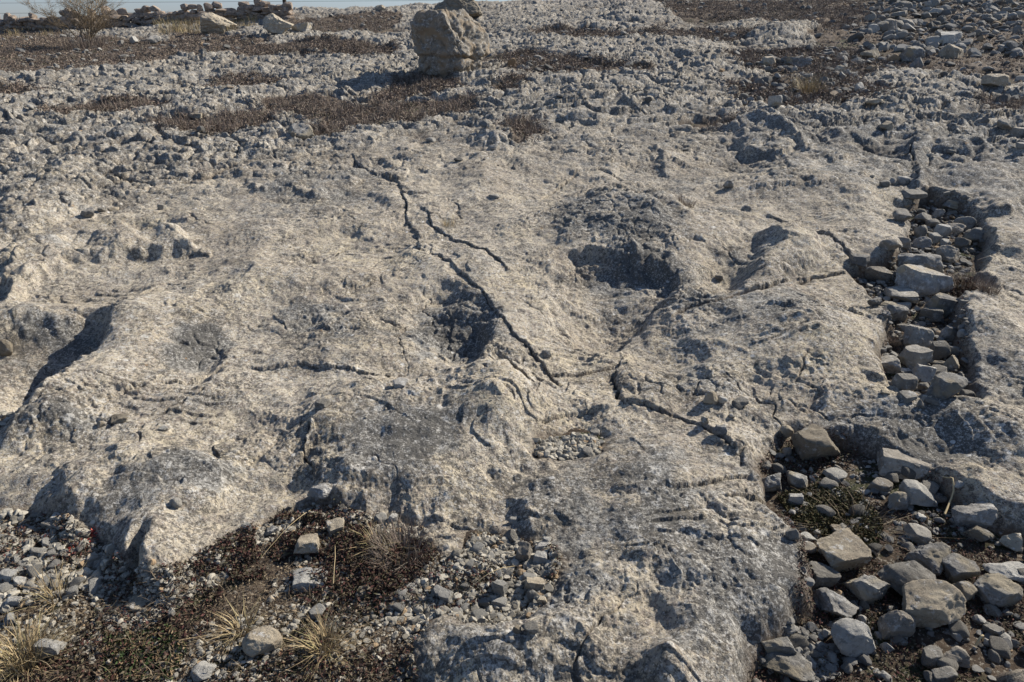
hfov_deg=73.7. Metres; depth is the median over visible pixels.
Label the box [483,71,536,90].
scrub
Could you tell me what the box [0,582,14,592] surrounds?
stone
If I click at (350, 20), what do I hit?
scrub
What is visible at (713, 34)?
scrub
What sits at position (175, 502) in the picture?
stone
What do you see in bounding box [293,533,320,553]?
stone
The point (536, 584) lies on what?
stone
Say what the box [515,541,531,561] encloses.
stone
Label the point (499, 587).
stone
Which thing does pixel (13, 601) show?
stone
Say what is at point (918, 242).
stone
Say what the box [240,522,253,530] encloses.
stone
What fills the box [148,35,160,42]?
stone
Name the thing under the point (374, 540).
grass tuft
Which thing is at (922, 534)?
stone
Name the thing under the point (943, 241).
stone
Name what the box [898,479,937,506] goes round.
stone
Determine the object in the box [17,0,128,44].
bare shrub
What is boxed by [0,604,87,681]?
grass tuft
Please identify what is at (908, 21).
stone
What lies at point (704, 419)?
stone
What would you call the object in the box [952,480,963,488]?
stone
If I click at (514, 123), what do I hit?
scrub
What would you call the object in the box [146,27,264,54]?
scrub
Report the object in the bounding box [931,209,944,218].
stone
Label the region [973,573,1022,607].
stone
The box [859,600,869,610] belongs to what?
stone
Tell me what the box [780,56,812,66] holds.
stone
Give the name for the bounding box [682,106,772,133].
scrub
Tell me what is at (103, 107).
scrub
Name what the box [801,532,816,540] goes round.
stone
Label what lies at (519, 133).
scrub
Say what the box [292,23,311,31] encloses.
stone
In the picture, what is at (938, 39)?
stone
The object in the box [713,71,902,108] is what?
scrub
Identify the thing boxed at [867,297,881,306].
stone
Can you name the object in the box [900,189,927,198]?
stone
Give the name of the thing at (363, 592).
stone
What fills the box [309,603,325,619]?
stone
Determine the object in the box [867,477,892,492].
stone
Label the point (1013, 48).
rubble
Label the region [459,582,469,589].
stone
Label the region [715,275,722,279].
stone
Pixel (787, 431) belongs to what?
stone
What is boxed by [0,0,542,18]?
sky
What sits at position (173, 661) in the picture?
leafy ground cover
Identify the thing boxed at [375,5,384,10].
stone
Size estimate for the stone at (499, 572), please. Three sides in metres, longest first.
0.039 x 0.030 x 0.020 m
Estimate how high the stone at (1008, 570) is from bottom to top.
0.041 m
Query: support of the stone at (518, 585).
on the gravel at (511, 609)
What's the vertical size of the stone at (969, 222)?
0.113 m
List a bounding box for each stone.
[0,339,12,355]
[0,568,17,581]
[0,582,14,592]
[4,612,14,624]
[5,596,22,606]
[12,555,21,563]
[13,576,26,586]
[15,566,26,575]
[25,526,34,533]
[26,564,42,577]
[29,547,47,554]
[33,638,66,657]
[36,573,52,584]
[39,591,48,599]
[40,518,54,528]
[42,537,51,547]
[45,559,61,570]
[46,548,55,556]
[50,512,60,520]
[64,585,77,598]
[69,577,84,587]
[74,543,85,554]
[80,207,93,216]
[86,555,99,561]
[88,578,101,592]
[96,421,106,427]
[97,207,105,211]
[107,207,118,210]
[110,413,128,423]
[125,594,149,611]
[129,36,137,43]
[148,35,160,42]
[157,204,166,209]
[158,425,167,430]
[167,609,175,616]
[169,497,181,507]
[188,113,202,118]
[190,660,216,681]
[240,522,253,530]
[242,626,282,656]
[267,525,277,535]
[288,123,313,138]
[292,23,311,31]
[292,567,327,592]
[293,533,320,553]
[309,482,331,498]
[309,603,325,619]
[314,399,330,408]
[326,518,344,534]
[355,585,370,597]
[374,512,386,522]
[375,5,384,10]
[388,513,397,522]
[391,602,404,612]
[393,377,408,388]
[395,589,407,596]
[398,594,406,601]
[406,583,416,588]
[408,619,415,624]
[432,585,453,603]
[452,607,462,611]
[456,599,463,606]
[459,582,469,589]
[461,603,469,611]
[465,559,473,569]
[470,542,484,552]
[470,608,487,617]
[479,598,488,607]
[488,194,499,198]
[491,579,507,596]
[491,597,506,606]
[494,567,502,577]
[496,612,506,620]
[505,529,516,541]
[508,516,517,523]
[512,624,520,633]
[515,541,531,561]
[515,583,522,588]
[521,620,538,634]
[522,572,535,578]
[524,577,549,591]
[526,589,538,601]
[533,550,547,563]
[535,541,548,550]
[537,596,546,603]
[541,350,551,357]
[542,536,551,541]
[580,447,592,455]
[589,428,599,435]
[701,416,708,422]
[703,391,717,403]
[712,424,726,435]
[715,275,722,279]
[718,396,727,402]
[722,180,735,187]
[732,396,748,408]
[761,461,771,469]
[761,637,796,653]
[762,56,775,65]
[762,473,781,491]
[762,651,815,681]
[768,95,781,106]
[770,463,786,474]
[779,425,793,437]
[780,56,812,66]
[782,447,791,456]
[785,528,799,539]
[786,455,793,461]
[786,470,807,487]
[787,493,803,504]
[789,633,809,648]
[791,424,840,459]
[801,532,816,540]
[804,541,816,553]
[809,561,840,589]
[809,650,821,659]
[812,587,858,617]
[813,529,821,534]
[814,505,835,517]
[815,528,872,571]
[819,477,838,488]
[822,467,847,480]
[829,524,851,532]
[830,488,847,497]
[830,617,875,657]
[835,65,845,71]
[840,661,852,673]
[842,574,890,603]
[848,504,864,515]
[849,254,869,266]
[854,82,863,91]
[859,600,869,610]
[860,48,879,58]
[864,13,875,20]
[864,98,882,104]
[864,266,892,281]
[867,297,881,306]
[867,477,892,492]
[867,543,882,551]
[868,24,879,33]
[875,21,888,32]
[876,448,931,479]
[877,560,935,595]
[877,610,915,639]
[879,121,893,130]
[879,180,890,186]
[879,239,902,250]
[879,301,909,320]
[880,355,900,373]
[880,389,890,394]
[883,18,896,32]
[883,286,918,303]
[884,472,898,482]
[887,491,909,510]
[889,178,897,184]
[891,10,906,18]
[891,373,917,390]
[892,208,911,221]
[894,264,953,297]
[896,176,910,184]
[896,302,911,308]
[896,323,907,330]
[897,20,903,28]
[897,237,910,248]
[897,253,943,272]
[897,345,932,366]
[897,390,916,402]
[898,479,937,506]
[899,1,911,5]
[899,46,924,61]
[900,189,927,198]
[900,368,910,372]
[900,542,915,551]
[901,466,915,479]
[902,19,914,25]
[902,579,965,628]
[903,324,934,347]
[903,523,931,543]
[903,541,950,575]
[911,236,931,248]
[911,363,936,382]
[914,212,931,222]
[914,225,927,237]
[915,512,926,521]
[916,209,925,213]
[916,400,924,407]
[917,382,928,389]
[919,307,943,322]
[921,480,939,494]
[921,645,942,668]
[923,292,957,317]
[923,670,935,681]
[924,1,931,6]
[924,398,939,404]
[925,35,942,45]
[925,47,934,54]
[925,218,939,226]
[926,371,967,399]
[928,0,939,7]
[928,232,942,243]
[929,8,942,14]
[929,340,950,359]
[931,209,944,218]
[931,666,957,681]
[932,360,944,364]
[932,365,946,374]
[933,224,951,237]
[934,494,946,502]
[936,245,958,263]
[936,657,958,671]
[938,44,963,59]
[939,325,956,341]
[940,238,949,245]
[941,31,961,44]
[942,200,958,209]
[942,355,959,369]
[942,553,980,582]
[943,646,969,668]
[946,210,957,214]
[947,223,965,234]
[948,620,969,637]
[950,346,959,355]
[951,501,997,528]
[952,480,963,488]
[952,581,977,603]
[953,216,976,229]
[954,237,970,247]
[957,329,965,337]
[959,257,967,264]
[959,389,975,396]
[963,227,984,241]
[963,526,993,541]
[972,29,981,35]
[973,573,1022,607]
[981,74,1009,86]
[982,14,992,18]
[982,561,1023,581]
[982,604,1002,617]
[982,624,1004,635]
[987,649,1000,663]
[989,636,1010,659]
[992,14,1002,19]
[997,119,1015,128]
[999,533,1022,551]
[1001,7,1012,11]
[1009,127,1023,136]
[1015,10,1023,17]
[1017,568,1023,584]
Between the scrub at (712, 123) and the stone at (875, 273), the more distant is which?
the scrub at (712, 123)
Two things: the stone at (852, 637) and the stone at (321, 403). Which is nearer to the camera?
the stone at (852, 637)
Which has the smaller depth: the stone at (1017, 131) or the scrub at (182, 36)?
the stone at (1017, 131)
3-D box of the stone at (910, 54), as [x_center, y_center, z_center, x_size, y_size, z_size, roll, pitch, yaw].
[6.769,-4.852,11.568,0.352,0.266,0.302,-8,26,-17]
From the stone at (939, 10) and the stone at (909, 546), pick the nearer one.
the stone at (909, 546)
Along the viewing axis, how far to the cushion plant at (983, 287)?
3.92 m
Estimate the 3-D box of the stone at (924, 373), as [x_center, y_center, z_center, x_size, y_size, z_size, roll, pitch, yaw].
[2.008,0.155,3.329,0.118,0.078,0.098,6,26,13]
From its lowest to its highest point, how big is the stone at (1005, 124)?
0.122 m
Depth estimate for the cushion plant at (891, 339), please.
3.65 m
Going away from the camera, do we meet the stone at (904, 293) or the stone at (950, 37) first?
the stone at (904, 293)
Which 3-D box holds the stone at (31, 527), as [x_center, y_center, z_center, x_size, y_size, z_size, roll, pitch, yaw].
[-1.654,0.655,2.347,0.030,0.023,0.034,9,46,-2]
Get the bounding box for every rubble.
[0,0,1023,107]
[3,2,1023,170]
[814,0,1023,81]
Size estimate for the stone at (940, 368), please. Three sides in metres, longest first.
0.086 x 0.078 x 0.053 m
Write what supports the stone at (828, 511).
on the soil
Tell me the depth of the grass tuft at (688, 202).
5.28 m
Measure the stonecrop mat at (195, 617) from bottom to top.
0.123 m
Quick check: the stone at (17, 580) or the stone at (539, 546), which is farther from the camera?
the stone at (539, 546)
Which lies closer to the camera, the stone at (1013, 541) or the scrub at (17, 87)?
the stone at (1013, 541)
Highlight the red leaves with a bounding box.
[81,528,97,539]
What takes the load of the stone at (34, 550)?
on the gravel at (19, 514)
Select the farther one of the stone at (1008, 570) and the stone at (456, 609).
the stone at (1008, 570)
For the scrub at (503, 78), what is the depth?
10.58 m
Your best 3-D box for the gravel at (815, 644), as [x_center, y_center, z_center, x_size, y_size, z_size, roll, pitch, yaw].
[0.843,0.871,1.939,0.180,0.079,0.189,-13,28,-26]
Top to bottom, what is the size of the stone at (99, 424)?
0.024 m
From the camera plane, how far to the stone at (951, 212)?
5.44 m
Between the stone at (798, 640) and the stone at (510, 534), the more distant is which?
the stone at (510, 534)
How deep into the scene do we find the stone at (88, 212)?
5.40 m
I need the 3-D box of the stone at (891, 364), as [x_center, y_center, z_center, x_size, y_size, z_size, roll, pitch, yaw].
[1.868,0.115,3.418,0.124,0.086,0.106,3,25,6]
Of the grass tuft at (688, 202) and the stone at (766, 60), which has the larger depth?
the stone at (766, 60)
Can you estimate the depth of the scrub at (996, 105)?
8.34 m
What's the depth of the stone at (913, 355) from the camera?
3.42 m
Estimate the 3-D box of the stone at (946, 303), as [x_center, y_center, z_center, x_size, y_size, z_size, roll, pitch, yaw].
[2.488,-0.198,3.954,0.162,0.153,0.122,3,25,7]
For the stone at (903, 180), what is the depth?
5.76 m
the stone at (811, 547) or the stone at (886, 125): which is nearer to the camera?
the stone at (811, 547)
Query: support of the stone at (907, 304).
on the soil
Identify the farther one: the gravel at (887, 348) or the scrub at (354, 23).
the scrub at (354, 23)
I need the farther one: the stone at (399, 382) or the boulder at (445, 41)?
the boulder at (445, 41)
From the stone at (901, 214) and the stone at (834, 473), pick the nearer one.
the stone at (834, 473)
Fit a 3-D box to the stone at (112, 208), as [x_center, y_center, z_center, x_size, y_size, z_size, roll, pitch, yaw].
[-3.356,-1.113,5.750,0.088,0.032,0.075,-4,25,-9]
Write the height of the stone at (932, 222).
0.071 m
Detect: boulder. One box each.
[200,12,236,34]
[263,13,293,33]
[409,8,490,77]
[433,0,481,17]
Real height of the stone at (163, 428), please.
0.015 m
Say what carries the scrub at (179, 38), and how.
on the rock pavement
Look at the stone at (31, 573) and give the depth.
2.16 m
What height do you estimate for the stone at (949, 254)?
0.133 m
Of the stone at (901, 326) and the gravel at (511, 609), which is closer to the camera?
the gravel at (511, 609)
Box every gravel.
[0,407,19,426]
[0,502,561,681]
[0,508,130,612]
[87,507,311,634]
[287,504,432,541]
[384,533,561,634]
[532,432,604,460]
[759,430,1023,681]
[785,617,838,681]
[856,189,986,393]
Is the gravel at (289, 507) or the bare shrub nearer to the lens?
the gravel at (289, 507)
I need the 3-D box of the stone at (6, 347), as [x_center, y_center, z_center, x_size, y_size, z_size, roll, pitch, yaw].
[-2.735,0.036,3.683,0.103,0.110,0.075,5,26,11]
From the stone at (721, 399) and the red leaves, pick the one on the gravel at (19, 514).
the red leaves
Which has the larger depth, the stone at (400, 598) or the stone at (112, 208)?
the stone at (112, 208)
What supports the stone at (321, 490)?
on the rock pavement
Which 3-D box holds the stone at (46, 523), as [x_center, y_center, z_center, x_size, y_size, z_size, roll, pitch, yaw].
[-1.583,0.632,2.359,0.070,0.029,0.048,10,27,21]
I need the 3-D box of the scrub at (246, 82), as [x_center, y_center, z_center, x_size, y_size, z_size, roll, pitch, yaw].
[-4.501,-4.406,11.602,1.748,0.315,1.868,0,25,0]
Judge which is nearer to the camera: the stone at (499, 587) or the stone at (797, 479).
the stone at (499, 587)
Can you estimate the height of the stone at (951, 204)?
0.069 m
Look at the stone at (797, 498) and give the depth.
2.51 m
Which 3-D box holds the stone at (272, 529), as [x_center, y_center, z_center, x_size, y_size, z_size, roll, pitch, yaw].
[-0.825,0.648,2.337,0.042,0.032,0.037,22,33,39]
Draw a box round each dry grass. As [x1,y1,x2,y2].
[0,16,62,38]
[153,14,258,33]
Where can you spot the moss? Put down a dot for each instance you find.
(814, 515)
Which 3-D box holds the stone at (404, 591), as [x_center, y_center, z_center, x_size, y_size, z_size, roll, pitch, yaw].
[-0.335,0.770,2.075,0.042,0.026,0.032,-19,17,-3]
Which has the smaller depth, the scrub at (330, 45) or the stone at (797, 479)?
the stone at (797, 479)
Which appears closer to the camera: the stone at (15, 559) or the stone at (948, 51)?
the stone at (15, 559)
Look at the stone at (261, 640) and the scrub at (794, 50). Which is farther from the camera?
the scrub at (794, 50)
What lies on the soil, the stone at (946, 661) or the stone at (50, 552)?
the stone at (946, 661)
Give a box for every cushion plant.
[886,326,906,349]
[945,264,1007,288]
[974,276,1007,294]
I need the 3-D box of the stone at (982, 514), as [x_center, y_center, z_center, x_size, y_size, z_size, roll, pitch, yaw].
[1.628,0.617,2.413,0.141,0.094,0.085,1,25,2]
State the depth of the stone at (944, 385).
2.90 m
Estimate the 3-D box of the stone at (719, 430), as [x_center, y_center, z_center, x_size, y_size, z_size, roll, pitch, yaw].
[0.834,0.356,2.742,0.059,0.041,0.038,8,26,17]
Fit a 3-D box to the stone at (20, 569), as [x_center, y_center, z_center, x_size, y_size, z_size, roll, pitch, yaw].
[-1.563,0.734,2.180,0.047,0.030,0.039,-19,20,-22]
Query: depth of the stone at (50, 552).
2.23 m
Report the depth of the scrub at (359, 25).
17.70 m
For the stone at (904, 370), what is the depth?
3.38 m
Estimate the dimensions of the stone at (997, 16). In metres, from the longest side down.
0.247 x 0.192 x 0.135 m
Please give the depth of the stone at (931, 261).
4.33 m
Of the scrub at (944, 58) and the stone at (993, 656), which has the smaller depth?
the stone at (993, 656)
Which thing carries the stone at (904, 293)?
on the soil
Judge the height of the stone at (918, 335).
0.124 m
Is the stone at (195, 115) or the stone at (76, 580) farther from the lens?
the stone at (195, 115)
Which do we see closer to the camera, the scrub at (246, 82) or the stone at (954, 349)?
the stone at (954, 349)
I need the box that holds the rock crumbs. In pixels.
[3,144,1022,674]
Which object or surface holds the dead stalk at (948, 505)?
on the soil
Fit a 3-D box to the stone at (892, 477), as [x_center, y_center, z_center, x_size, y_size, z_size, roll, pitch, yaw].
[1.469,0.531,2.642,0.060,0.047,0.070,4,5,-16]
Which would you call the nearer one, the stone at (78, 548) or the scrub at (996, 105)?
the stone at (78, 548)
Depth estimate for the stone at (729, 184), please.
5.79 m
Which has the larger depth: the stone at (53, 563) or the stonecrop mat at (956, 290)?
the stonecrop mat at (956, 290)
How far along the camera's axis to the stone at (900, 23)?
15.34 m
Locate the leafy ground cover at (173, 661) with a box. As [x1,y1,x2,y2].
[100,624,189,681]
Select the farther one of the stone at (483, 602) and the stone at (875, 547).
the stone at (875, 547)
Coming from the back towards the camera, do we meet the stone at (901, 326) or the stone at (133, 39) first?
the stone at (133, 39)
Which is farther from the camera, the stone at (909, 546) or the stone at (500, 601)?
the stone at (909, 546)
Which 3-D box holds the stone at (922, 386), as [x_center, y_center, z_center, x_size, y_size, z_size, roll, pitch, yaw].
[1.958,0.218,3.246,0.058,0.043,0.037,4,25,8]
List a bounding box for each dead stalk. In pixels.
[469,566,512,589]
[942,476,954,514]
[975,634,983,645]
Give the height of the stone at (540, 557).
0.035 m
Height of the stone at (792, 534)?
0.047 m
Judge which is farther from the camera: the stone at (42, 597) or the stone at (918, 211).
the stone at (918, 211)
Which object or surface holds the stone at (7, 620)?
on the gravel at (221, 672)
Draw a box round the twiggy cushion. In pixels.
[359,514,451,573]
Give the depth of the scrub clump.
17.26 m
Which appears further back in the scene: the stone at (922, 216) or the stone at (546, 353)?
the stone at (922, 216)
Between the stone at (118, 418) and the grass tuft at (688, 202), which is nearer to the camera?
the stone at (118, 418)
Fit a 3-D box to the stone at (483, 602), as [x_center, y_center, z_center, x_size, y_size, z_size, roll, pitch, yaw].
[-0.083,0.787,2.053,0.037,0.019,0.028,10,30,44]
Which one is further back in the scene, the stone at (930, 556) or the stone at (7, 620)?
the stone at (930, 556)
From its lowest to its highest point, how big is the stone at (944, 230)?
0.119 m
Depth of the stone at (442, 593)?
2.06 m
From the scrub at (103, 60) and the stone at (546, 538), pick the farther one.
the scrub at (103, 60)
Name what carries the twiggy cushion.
on the stonecrop mat at (247, 555)
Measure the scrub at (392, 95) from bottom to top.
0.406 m
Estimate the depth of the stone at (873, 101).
8.39 m
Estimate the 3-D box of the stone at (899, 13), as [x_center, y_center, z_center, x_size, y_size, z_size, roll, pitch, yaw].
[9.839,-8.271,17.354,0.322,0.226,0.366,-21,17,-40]
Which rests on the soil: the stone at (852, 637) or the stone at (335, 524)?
the stone at (852, 637)
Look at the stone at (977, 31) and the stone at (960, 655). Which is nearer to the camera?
the stone at (960, 655)
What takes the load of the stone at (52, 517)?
on the gravel at (19, 514)
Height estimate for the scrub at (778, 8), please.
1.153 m
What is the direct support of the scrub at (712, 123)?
on the rock pavement
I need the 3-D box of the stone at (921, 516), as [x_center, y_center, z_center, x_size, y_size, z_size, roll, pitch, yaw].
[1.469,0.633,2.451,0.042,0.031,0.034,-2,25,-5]
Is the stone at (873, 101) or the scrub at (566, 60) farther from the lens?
the scrub at (566, 60)
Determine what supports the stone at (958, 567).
on the soil
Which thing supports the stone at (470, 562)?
on the gravel at (511, 609)
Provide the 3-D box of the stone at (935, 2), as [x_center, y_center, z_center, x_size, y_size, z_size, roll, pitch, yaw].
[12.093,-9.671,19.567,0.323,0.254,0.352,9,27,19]
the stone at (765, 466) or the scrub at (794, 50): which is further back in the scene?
the scrub at (794, 50)
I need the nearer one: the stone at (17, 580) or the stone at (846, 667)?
the stone at (846, 667)
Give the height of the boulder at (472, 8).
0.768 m
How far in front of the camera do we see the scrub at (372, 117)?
9.04 m
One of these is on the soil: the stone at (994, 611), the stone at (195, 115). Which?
the stone at (994, 611)
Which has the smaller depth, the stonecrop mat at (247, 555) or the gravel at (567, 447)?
the stonecrop mat at (247, 555)
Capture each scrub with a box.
[0,0,1023,145]
[0,28,189,72]
[0,74,41,92]
[0,78,56,94]
[24,91,176,114]
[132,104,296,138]
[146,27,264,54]
[150,27,262,53]
[195,70,291,86]
[201,67,277,85]
[222,33,402,58]
[248,87,494,143]
[291,10,401,31]
[292,8,394,32]
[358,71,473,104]
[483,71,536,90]
[487,45,666,74]
[490,111,555,144]
[494,69,523,88]
[503,110,542,142]
[508,21,763,42]
[657,0,892,30]
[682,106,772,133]
[703,105,735,130]
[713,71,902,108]
[717,43,910,80]
[808,0,1023,81]
[813,0,1023,71]
[964,86,1023,112]
[976,87,1023,108]
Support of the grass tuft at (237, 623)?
on the soil
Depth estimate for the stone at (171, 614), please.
2.01 m
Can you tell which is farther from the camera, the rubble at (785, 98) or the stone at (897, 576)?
the rubble at (785, 98)
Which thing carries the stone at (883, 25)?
on the rock pavement
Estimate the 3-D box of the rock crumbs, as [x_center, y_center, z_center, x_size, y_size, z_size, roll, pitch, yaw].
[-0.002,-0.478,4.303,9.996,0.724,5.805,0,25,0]
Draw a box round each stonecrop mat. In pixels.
[0,498,560,681]
[193,508,437,601]
[747,427,1023,681]
[861,200,981,380]
[941,274,975,297]
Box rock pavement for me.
[0,0,1023,681]
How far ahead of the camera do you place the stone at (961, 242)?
4.82 m
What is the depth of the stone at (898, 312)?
3.86 m
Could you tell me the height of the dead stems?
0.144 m
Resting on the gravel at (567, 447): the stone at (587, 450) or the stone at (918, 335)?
the stone at (587, 450)
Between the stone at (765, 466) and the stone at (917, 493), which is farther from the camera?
the stone at (765, 466)
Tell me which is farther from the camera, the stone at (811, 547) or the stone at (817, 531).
the stone at (817, 531)
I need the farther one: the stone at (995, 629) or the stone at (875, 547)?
the stone at (875, 547)
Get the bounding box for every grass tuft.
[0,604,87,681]
[8,557,94,628]
[180,589,285,663]
[283,602,376,680]
[339,516,406,565]
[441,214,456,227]
[673,192,695,207]
[790,70,835,94]
[791,481,960,560]
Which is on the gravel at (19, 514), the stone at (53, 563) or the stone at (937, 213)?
the stone at (53, 563)
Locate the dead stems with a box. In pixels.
[16,539,421,681]
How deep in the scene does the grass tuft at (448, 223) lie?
5.24 m
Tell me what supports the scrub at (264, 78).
on the soil
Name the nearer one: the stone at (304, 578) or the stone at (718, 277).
the stone at (304, 578)
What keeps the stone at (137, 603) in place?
on the gravel at (152, 562)
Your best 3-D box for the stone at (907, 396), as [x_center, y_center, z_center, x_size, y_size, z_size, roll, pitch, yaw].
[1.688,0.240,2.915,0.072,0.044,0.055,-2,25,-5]
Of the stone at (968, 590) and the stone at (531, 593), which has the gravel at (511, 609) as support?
the stone at (531, 593)
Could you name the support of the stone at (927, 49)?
on the soil
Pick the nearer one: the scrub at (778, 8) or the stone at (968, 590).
the stone at (968, 590)
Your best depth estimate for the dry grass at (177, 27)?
21.51 m
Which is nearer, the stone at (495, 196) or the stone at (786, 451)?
the stone at (786, 451)
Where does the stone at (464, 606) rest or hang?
on the gravel at (511, 609)
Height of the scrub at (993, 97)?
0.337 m
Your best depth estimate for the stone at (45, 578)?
2.13 m
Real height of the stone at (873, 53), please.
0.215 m
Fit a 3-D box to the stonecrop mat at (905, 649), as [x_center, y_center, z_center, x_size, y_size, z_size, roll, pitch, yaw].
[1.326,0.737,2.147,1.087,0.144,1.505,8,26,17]
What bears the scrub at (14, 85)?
on the soil
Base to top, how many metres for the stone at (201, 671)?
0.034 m
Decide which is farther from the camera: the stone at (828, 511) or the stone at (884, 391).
the stone at (884, 391)
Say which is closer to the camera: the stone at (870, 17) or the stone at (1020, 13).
the stone at (1020, 13)
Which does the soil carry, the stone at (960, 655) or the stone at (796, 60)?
the stone at (960, 655)
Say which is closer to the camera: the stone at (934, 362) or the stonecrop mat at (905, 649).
the stonecrop mat at (905, 649)
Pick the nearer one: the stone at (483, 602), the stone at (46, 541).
the stone at (483, 602)
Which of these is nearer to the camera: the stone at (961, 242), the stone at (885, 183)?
the stone at (961, 242)
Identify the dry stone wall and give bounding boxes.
[0,0,294,31]
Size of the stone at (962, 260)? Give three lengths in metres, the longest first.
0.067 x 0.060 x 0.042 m
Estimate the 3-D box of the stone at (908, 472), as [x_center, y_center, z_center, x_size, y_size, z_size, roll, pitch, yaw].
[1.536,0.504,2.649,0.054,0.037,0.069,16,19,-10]
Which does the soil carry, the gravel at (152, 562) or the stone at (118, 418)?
the gravel at (152, 562)
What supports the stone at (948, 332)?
on the gravel at (887, 348)
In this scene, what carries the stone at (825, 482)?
on the soil
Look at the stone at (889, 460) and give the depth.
2.65 m
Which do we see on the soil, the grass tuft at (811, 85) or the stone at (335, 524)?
the grass tuft at (811, 85)
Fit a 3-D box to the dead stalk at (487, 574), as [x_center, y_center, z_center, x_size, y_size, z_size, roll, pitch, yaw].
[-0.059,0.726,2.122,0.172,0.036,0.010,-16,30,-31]
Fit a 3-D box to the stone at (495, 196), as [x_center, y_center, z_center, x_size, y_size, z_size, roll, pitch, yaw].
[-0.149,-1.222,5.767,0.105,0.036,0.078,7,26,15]
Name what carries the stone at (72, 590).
on the gravel at (221, 672)
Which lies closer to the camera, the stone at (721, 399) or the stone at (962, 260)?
the stone at (721, 399)
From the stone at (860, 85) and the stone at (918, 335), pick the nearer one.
the stone at (918, 335)
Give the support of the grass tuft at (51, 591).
on the soil
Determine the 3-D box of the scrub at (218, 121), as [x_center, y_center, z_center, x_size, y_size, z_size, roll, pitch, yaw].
[-3.696,-2.801,8.618,2.320,0.307,1.767,-9,27,-19]
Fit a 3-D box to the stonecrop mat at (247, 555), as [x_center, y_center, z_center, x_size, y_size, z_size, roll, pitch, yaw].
[-0.617,0.679,2.232,0.750,0.081,0.362,4,25,9]
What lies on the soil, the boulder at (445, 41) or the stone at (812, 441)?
the stone at (812, 441)
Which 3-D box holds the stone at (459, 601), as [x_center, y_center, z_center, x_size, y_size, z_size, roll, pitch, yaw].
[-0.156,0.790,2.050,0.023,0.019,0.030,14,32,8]
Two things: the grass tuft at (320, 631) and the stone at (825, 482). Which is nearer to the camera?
the grass tuft at (320, 631)
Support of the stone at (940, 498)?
on the soil
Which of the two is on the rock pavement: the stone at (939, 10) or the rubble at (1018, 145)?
the rubble at (1018, 145)
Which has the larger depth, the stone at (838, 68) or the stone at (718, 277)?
the stone at (838, 68)
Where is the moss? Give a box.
[776,484,883,558]
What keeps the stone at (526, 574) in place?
on the gravel at (511, 609)
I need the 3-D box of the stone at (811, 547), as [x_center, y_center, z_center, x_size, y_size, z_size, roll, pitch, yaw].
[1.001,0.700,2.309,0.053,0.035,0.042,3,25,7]
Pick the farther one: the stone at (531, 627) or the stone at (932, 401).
the stone at (932, 401)
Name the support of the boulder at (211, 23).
on the soil
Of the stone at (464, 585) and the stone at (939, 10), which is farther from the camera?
the stone at (939, 10)
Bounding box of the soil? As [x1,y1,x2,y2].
[0,0,1023,681]
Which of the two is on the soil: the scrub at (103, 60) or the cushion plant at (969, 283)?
the cushion plant at (969, 283)
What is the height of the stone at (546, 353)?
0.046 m
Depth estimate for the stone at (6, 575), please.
2.14 m
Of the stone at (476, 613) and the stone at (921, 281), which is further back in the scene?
the stone at (921, 281)
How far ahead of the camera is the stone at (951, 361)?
3.39 m
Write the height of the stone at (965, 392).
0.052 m
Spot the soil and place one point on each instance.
(944, 642)
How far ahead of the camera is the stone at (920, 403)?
2.87 m
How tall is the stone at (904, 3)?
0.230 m
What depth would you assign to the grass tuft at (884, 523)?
2.40 m
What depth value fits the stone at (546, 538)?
2.27 m
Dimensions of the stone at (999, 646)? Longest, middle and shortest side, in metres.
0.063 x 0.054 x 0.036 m
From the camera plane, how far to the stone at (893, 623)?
1.98 m
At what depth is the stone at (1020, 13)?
16.22 m
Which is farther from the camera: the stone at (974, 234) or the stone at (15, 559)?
the stone at (974, 234)
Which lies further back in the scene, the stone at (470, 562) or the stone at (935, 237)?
the stone at (935, 237)

